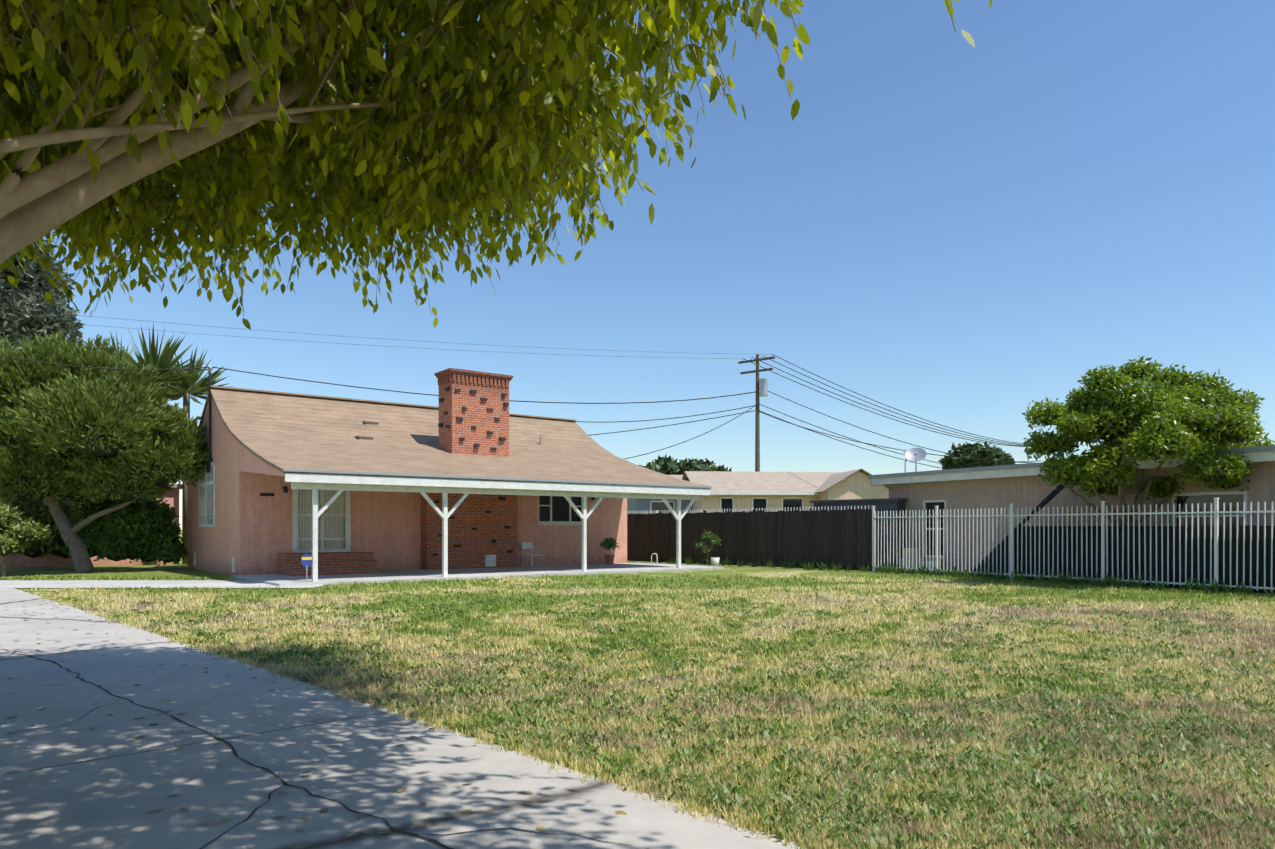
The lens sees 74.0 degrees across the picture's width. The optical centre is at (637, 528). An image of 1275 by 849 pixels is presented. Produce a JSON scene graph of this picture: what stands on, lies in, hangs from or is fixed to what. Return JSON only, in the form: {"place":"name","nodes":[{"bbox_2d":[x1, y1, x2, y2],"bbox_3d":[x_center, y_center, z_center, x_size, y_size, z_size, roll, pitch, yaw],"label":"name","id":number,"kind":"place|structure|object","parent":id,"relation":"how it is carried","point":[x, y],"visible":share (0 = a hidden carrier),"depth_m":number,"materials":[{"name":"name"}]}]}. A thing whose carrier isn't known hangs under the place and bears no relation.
{"place":"outdoors","nodes":[
{"label":"outdoors","id":0,"kind":"place"},
{"bbox_2d":[0,235,84,349],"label":"grey tree","id":1,"kind":"object","parent":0,"point":[29,291],"visible":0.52,"depth_m":43.91,"materials":[{"name":"green plant"}]},
{"bbox_2d":[0,488,178,567],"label":"garden wall","id":2,"kind":"structure","parent":0,"point":[18,560],"depth_m":30.11,"materials":[{"name":"paint"}]},
{"bbox_2d":[166,484,181,488],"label":"garage roof","id":3,"kind":"structure","parent":2,"relation":"attached to","point":[179,486],"depth_m":32.09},
{"bbox_2d":[301,554,311,566],"bbox_3d":[-7.888,0.762,20.165,0.259,0.314,0.008,0,0,-38],"label":"sign plate","id":4,"kind":"object","parent":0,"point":[304,563],"visible":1,"depth_m":20.16,"materials":[{"name":"blue metal"}]},
{"bbox_2d":[302,557,311,559],"bbox_3d":[-7.884,0.717,20.160,0.240,0.070,0.004,0,0,-38],"label":"sign band","id":5,"kind":"object","parent":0,"point":[306,558],"visible":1,"depth_m":20.16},
{"bbox_2d":[0,588,815,848],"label":"driveway","id":6,"kind":"structure","parent":0,"point":[105,803],"depth_m":4.70,"materials":[{"name":"concrete"}]},
{"bbox_2d":[2,593,386,774],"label":"driveway joints","id":7,"kind":"object","parent":6,"relation":"on","point":[169,747],"depth_m":5.39,"materials":[{"name":"black concrete"}]},
{"bbox_2d":[3,610,628,848],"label":"driveway cracks","id":8,"kind":"object","parent":6,"relation":"on","point":[310,793],"visible":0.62,"depth_m":4.21,"materials":[{"name":"grey concrete"}]},
{"bbox_2d":[2,598,636,836],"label":"fallen leaves","id":9,"kind":"object","parent":6,"relation":"on","point":[362,814],"visible":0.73,"depth_m":4.68,"materials":[{"name":"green plant"}]},
{"bbox_2d":[0,0,992,329],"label":"ficus","id":10,"kind":"object","parent":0,"point":[44,60],"depth_m":5.52,"materials":[{"name":"green plant"}]},
{"bbox_2d":[0,531,1274,848],"bbox_3d":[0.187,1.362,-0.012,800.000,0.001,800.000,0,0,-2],"label":"ground","id":11,"kind":"structure","parent":0,"point":[172,571],"depth_m":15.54,"materials":[{"name":"green plant"}]},
{"bbox_2d":[0,501,52,576],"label":"bush","id":12,"kind":"object","parent":11,"relation":"on","point":[14,516],"depth_m":23.85,"materials":[{"name":"green plant"}]},
{"bbox_2d":[0,496,76,557],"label":"hedge","id":13,"kind":"object","parent":11,"relation":"on","point":[33,512],"depth_m":28.94,"materials":[{"name":"green plant"}]},
{"bbox_2d":[0,331,209,571],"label":"juniper","id":14,"kind":"object","parent":11,"relation":"on","point":[141,407],"depth_m":25.31,"materials":[{"name":"green plant"}]},
{"bbox_2d":[61,497,189,565],"bbox_3d":[-16.906,-0.054,27.998,3.732,2.664,2.597,0,0,-2],"label":"shrub","id":15,"kind":"object","parent":11,"relation":"on","point":[107,524],"depth_m":27.52,"materials":[{"name":"green plant"}]},
{"bbox_2d":[0,580,326,587],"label":"walk","id":16,"kind":"structure","parent":11,"relation":"on","point":[118,583],"depth_m":20.28,"materials":[{"name":"concrete"}]},
{"bbox_2d":[148,391,189,564],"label":"yucca trunks","id":17,"kind":"object","parent":11,"relation":"on","point":[186,398],"visible":0.21,"depth_m":31.88,"materials":[{"name":"brown plant"}]},
{"bbox_2d":[78,332,144,368],"bbox_3d":[-19.889,-6.571,32.414,3.757,1.893,3.618,0,0,-2],"label":"yucca","id":18,"kind":"object","parent":17,"relation":"on","point":[117,349],"visible":0.04,"depth_m":32.01,"materials":[{"name":"green plant"}]},
{"bbox_2d":[94,323,211,393],"bbox_3d":[-18.020,-6.336,31.545,4.647,2.424,4.528,0,0,-2],"label":"yucca","id":19,"kind":"object","parent":17,"relation":"on","point":[159,361],"visible":0.4,"depth_m":30.87,"materials":[{"name":"green plant"}]},
{"bbox_2d":[144,347,230,404],"bbox_3d":[-17.121,-5.891,32.020,3.618,2.067,3.845,0,0,-2],"label":"yucca","id":20,"kind":"object","parent":17,"relation":"on","point":[178,392],"visible":0.69,"depth_m":31.62,"materials":[{"name":"green plant"}]},
{"bbox_2d":[277,368,517,575],"bbox_3d":[-7.008,-1.848,25.918,7.633,6.420,1.829,0,0,-44],"label":"brickwork","id":21,"kind":"object","parent":11,"relation":"on","point":[477,545],"visible":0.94,"depth_m":27.14,"materials":[{"name":"brick"}]},
{"bbox_2d":[433,387,512,555],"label":"protruding bricks","id":22,"kind":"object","parent":21,"relation":"attached to","point":[475,444],"visible":0.94,"depth_m":27.23,"materials":[{"name":"brown brick"}]},
{"bbox_2d":[187,395,626,575],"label":"house walls","id":23,"kind":"structure","parent":11,"relation":"on","point":[251,531],"depth_m":25.83,"materials":[{"name":"paint"}]},
{"bbox_2d":[298,489,344,549],"bbox_3d":[-9.307,-0.353,24.862,1.500,2.110,0.021,0,0,-38],"label":"curtain","id":24,"kind":"object","parent":23,"relation":"attached to","point":[339,521],"depth_m":24.95,"materials":[{"name":"white fabric"}]},
{"bbox_2d":[206,371,594,499],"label":"fittings","id":25,"kind":"object","parent":23,"relation":"attached to","point":[210,460],"visible":0.75,"depth_m":26.20,"materials":[{"name":"black"}]},
{"bbox_2d":[184,388,710,488],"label":"roof","id":26,"kind":"structure","parent":23,"relation":"on","point":[280,432],"depth_m":26.61,"materials":[{"name":"brown"}]},
{"bbox_2d":[210,385,576,420],"bbox_3d":[-7.938,-4.403,30.414,13.550,0.050,0.300,0,0,-38],"label":"ridge cap","id":27,"kind":"object","parent":26,"relation":"on","point":[286,393],"visible":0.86,"depth_m":28.77,"materials":[{"name":"brown"}]},
{"bbox_2d":[354,421,541,444],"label":"roof vents","id":28,"kind":"object","parent":26,"relation":"on","point":[359,437],"visible":0.54,"depth_m":27.69,"materials":[{"name":"brown metal"}]},
{"bbox_2d":[283,469,710,487],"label":"fascia","id":29,"kind":"structure","parent":26,"relation":"attached to","point":[401,474],"depth_m":22.84,"materials":[{"name":"grey"}]},
{"bbox_2d":[233,563,723,585],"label":"porch slab","id":30,"kind":"structure","parent":11,"relation":"on","point":[387,576],"depth_m":24.21,"materials":[{"name":"grey concrete"}]},
{"bbox_2d":[193,462,709,581],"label":"trim","id":31,"kind":"structure","parent":30,"relation":"on","point":[316,483],"depth_m":24.35,"materials":[{"name":"white paint"}]},
{"bbox_2d":[200,465,580,524],"bbox_3d":[-7.929,-1.038,28.083,12.680,2.000,2.092,0,0,-13],"label":"glass","id":32,"kind":"object","parent":31,"relation":"on","point":[560,508],"visible":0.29,"depth_m":29.78,"materials":[{"name":"grey glass"}]},
{"bbox_2d":[522,542,542,566],"bbox_3d":[-3.554,0.876,28.449,0.500,0.832,0.535,0,0,-49],"label":"porch chair","id":33,"kind":"object","parent":30,"relation":"on","point":[527,545],"visible":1,"depth_m":28.50,"materials":[{"name":"grey metal"}]},
{"bbox_2d":[604,554,614,563],"bbox_3d":[-1.007,1.117,30.392,0.380,0.350,0.380,0,0,-38],"label":"plant pot","id":34,"kind":"object","parent":30,"relation":"on","point":[609,558],"visible":1,"depth_m":30.27,"materials":[{"name":"brown ceramic"}]},
{"bbox_2d":[599,534,619,550],"bbox_3d":[-0.999,0.524,30.381,0.764,0.622,0.830,0,0,-2],"label":"porch plant","id":35,"kind":"object","parent":34,"relation":"in","point":[608,543],"visible":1,"depth_m":30.31,"materials":[{"name":"green plant"}]},
{"bbox_2d":[651,553,657,563],"bbox_3d":[0.605,1.129,30.512,0.238,0.468,0.044,0,0,-2],"label":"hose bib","id":36,"kind":"object","parent":30,"relation":"on","point":[656,558],"visible":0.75,"depth_m":30.50,"materials":[{"name":"white metal"}]},
{"bbox_2d":[627,498,692,513],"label":"blue grey walls","id":37,"kind":"structure","parent":11,"relation":"on","point":[639,505],"depth_m":44.26,"materials":[{"name":"paint"}]},
{"bbox_2d":[650,501,674,512],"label":"window frame","id":38,"kind":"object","parent":37,"relation":"attached to","point":[661,501],"depth_m":44.13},
{"bbox_2d":[652,502,672,513],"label":"window","id":39,"kind":"structure","parent":38,"relation":"in","point":[659,506],"depth_m":44.22,"materials":[{"name":"grey glass"}]},
{"bbox_2d":[695,529,720,565],"bbox_3d":[2.506,0.689,29.987,0.954,1.349,0.630,0,0,-2],"label":"sapling","id":40,"kind":"object","parent":11,"relation":"on","point":[709,536],"depth_m":29.96,"materials":[{"name":"green plant"}]},
{"bbox_2d":[710,557,719,566],"bbox_3d":[2.744,1.192,29.873,0.330,0.340,0.330,0,0,-2],"label":"plant pot","id":41,"kind":"object","parent":11,"relation":"on","point":[714,561],"visible":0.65,"depth_m":29.75,"materials":[{"name":"white ceramic"}]},
{"bbox_2d":[627,505,876,570],"bbox_3d":[2.333,0.352,31.867,0.125,2.140,15.050,0,0,-43],"label":"board fence","id":42,"kind":"object","parent":11,"relation":"on","point":[837,537],"depth_m":29.57,"materials":[{"name":"brown wood"}]},
{"bbox_2d":[738,354,774,471],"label":"utility pole","id":43,"kind":"object","parent":11,"relation":"on","point":[757,434],"visible":0.73,"depth_m":50.11,"materials":[{"name":"wood"}]},
{"bbox_2d":[0,308,1040,468],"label":"wires","id":44,"kind":"object","parent":43,"relation":"attached to","point":[1017,445],"visible":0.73,"depth_m":51.13,"materials":[{"name":"black"}]},
{"bbox_2d":[742,355,771,396],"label":"transformer","id":45,"kind":"object","parent":43,"relation":"attached to","point":[763,387],"visible":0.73,"depth_m":49.73,"materials":[{"name":"grey metal"}]},
{"bbox_2d":[810,498,907,570],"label":"shed","id":46,"kind":"structure","parent":11,"relation":"on","point":[888,505],"depth_m":27.38,"materials":[{"name":"grey metal"}]},
{"bbox_2d":[904,548,924,572],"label":"boxes","id":47,"kind":"object","parent":11,"relation":"on","point":[914,556],"visible":0.57,"depth_m":25.74,"materials":[{"name":"beige cardboard"}]},
{"bbox_2d":[927,561,934,572],"bbox_3d":[8.959,1.182,25.808,0.285,0.360,0.300,0,0,-2],"label":"pail","id":48,"kind":"object","parent":11,"relation":"on","point":[930,565],"visible":0.34,"depth_m":25.68,"materials":[{"name":"white"}]},
{"bbox_2d":[666,555,1274,595],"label":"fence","id":49,"kind":"object","parent":11,"relation":"on","point":[1115,582],"visible":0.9,"depth_m":21.61,"materials":[{"name":"green plant"}]},
{"bbox_2d":[938,441,1017,469],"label":"tree","id":50,"kind":"object","parent":11,"relation":"on","point":[991,453],"visible":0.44,"depth_m":74.48,"materials":[{"name":"green plant"}]},
{"bbox_2d":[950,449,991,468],"bbox_3d":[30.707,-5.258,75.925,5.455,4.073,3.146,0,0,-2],"label":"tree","id":51,"kind":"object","parent":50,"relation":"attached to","point":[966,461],"visible":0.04,"depth_m":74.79,"materials":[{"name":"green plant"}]},
{"bbox_2d":[872,498,1274,590],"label":"steel fence","id":52,"kind":"object","parent":11,"relation":"on","point":[1216,512],"visible":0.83,"depth_m":20.39,"materials":[{"name":"white metal"}]},
{"bbox_2d":[889,461,1274,572],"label":"neighbour walls","id":53,"kind":"structure","parent":11,"relation":"on","point":[1023,492],"depth_m":23.82,"materials":[{"name":"beige paint"}]},
{"bbox_2d":[903,448,925,472],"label":"satellite dishes","id":54,"kind":"object","parent":53,"relation":"on","point":[915,455],"visible":0.96,"depth_m":27.70,"materials":[{"name":"grey metal"}]},
{"bbox_2d":[868,445,1274,478],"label":"neighbour roof","id":55,"kind":"structure","parent":53,"relation":"on","point":[1236,450],"depth_m":23.87,"materials":[{"name":"grey"}]},
{"bbox_2d":[871,450,1274,557],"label":"trim","id":56,"kind":"structure","parent":53,"relation":"attached to","point":[1261,456],"depth_m":23.53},
{"bbox_2d":[926,494,1243,555],"bbox_3d":[11.397,0.012,22.848,0.010,1.800,9.150,0,0,-30],"label":"window","id":57,"kind":"structure","parent":56,"relation":"in","point":[1227,500],"depth_m":19.77,"materials":[{"name":"black glass"}]},
{"bbox_2d":[968,483,1274,593],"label":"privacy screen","id":58,"kind":"object","parent":11,"relation":"on","point":[1051,496],"depth_m":19.13,"materials":[{"name":"black"}]},
{"bbox_2d":[1022,355,1274,525],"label":"tree","id":59,"kind":"object","parent":11,"relation":"on","point":[1152,392],"depth_m":19.28,"materials":[{"name":"green plant"}]},
{"bbox_2d":[2,0,1274,529],"label":"sky","id":60,"kind":"structure","parent":0,"point":[945,230],"materials":[{"name":"blue"}]},
{"bbox_2d":[669,475,682,478],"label":"roof","id":61,"kind":"structure","parent":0,"point":[678,476],"depth_m":47.01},
{"bbox_2d":[688,471,888,512],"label":"beige walls","id":62,"kind":"structure","parent":0,"point":[857,485],"depth_m":41.59,"materials":[{"name":"beige paint"}]},
{"bbox_2d":[721,499,801,512],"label":"window","id":63,"kind":"structure","parent":62,"relation":"attached to","point":[726,504],"depth_m":41.92,"materials":[{"name":"grey glass"}]},
{"bbox_2d":[710,492,820,511],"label":"house trim","id":64,"kind":"structure","parent":62,"relation":"attached to","point":[765,493],"depth_m":41.63,"materials":[{"name":"white paint"}]},
{"bbox_2d":[682,469,888,491],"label":"roof","id":65,"kind":"structure","parent":62,"relation":"on","point":[724,481],"depth_m":43.43,"materials":[{"name":"beige"}]},
{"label":"tree","id":66,"kind":"object","parent":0,"visible":0},
{"bbox_2d":[639,455,731,474],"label":"tree","id":67,"kind":"object","parent":66,"relation":"on","point":[672,465],"visible":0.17,"depth_m":68.79,"materials":[{"name":"green plant"}]}
]}

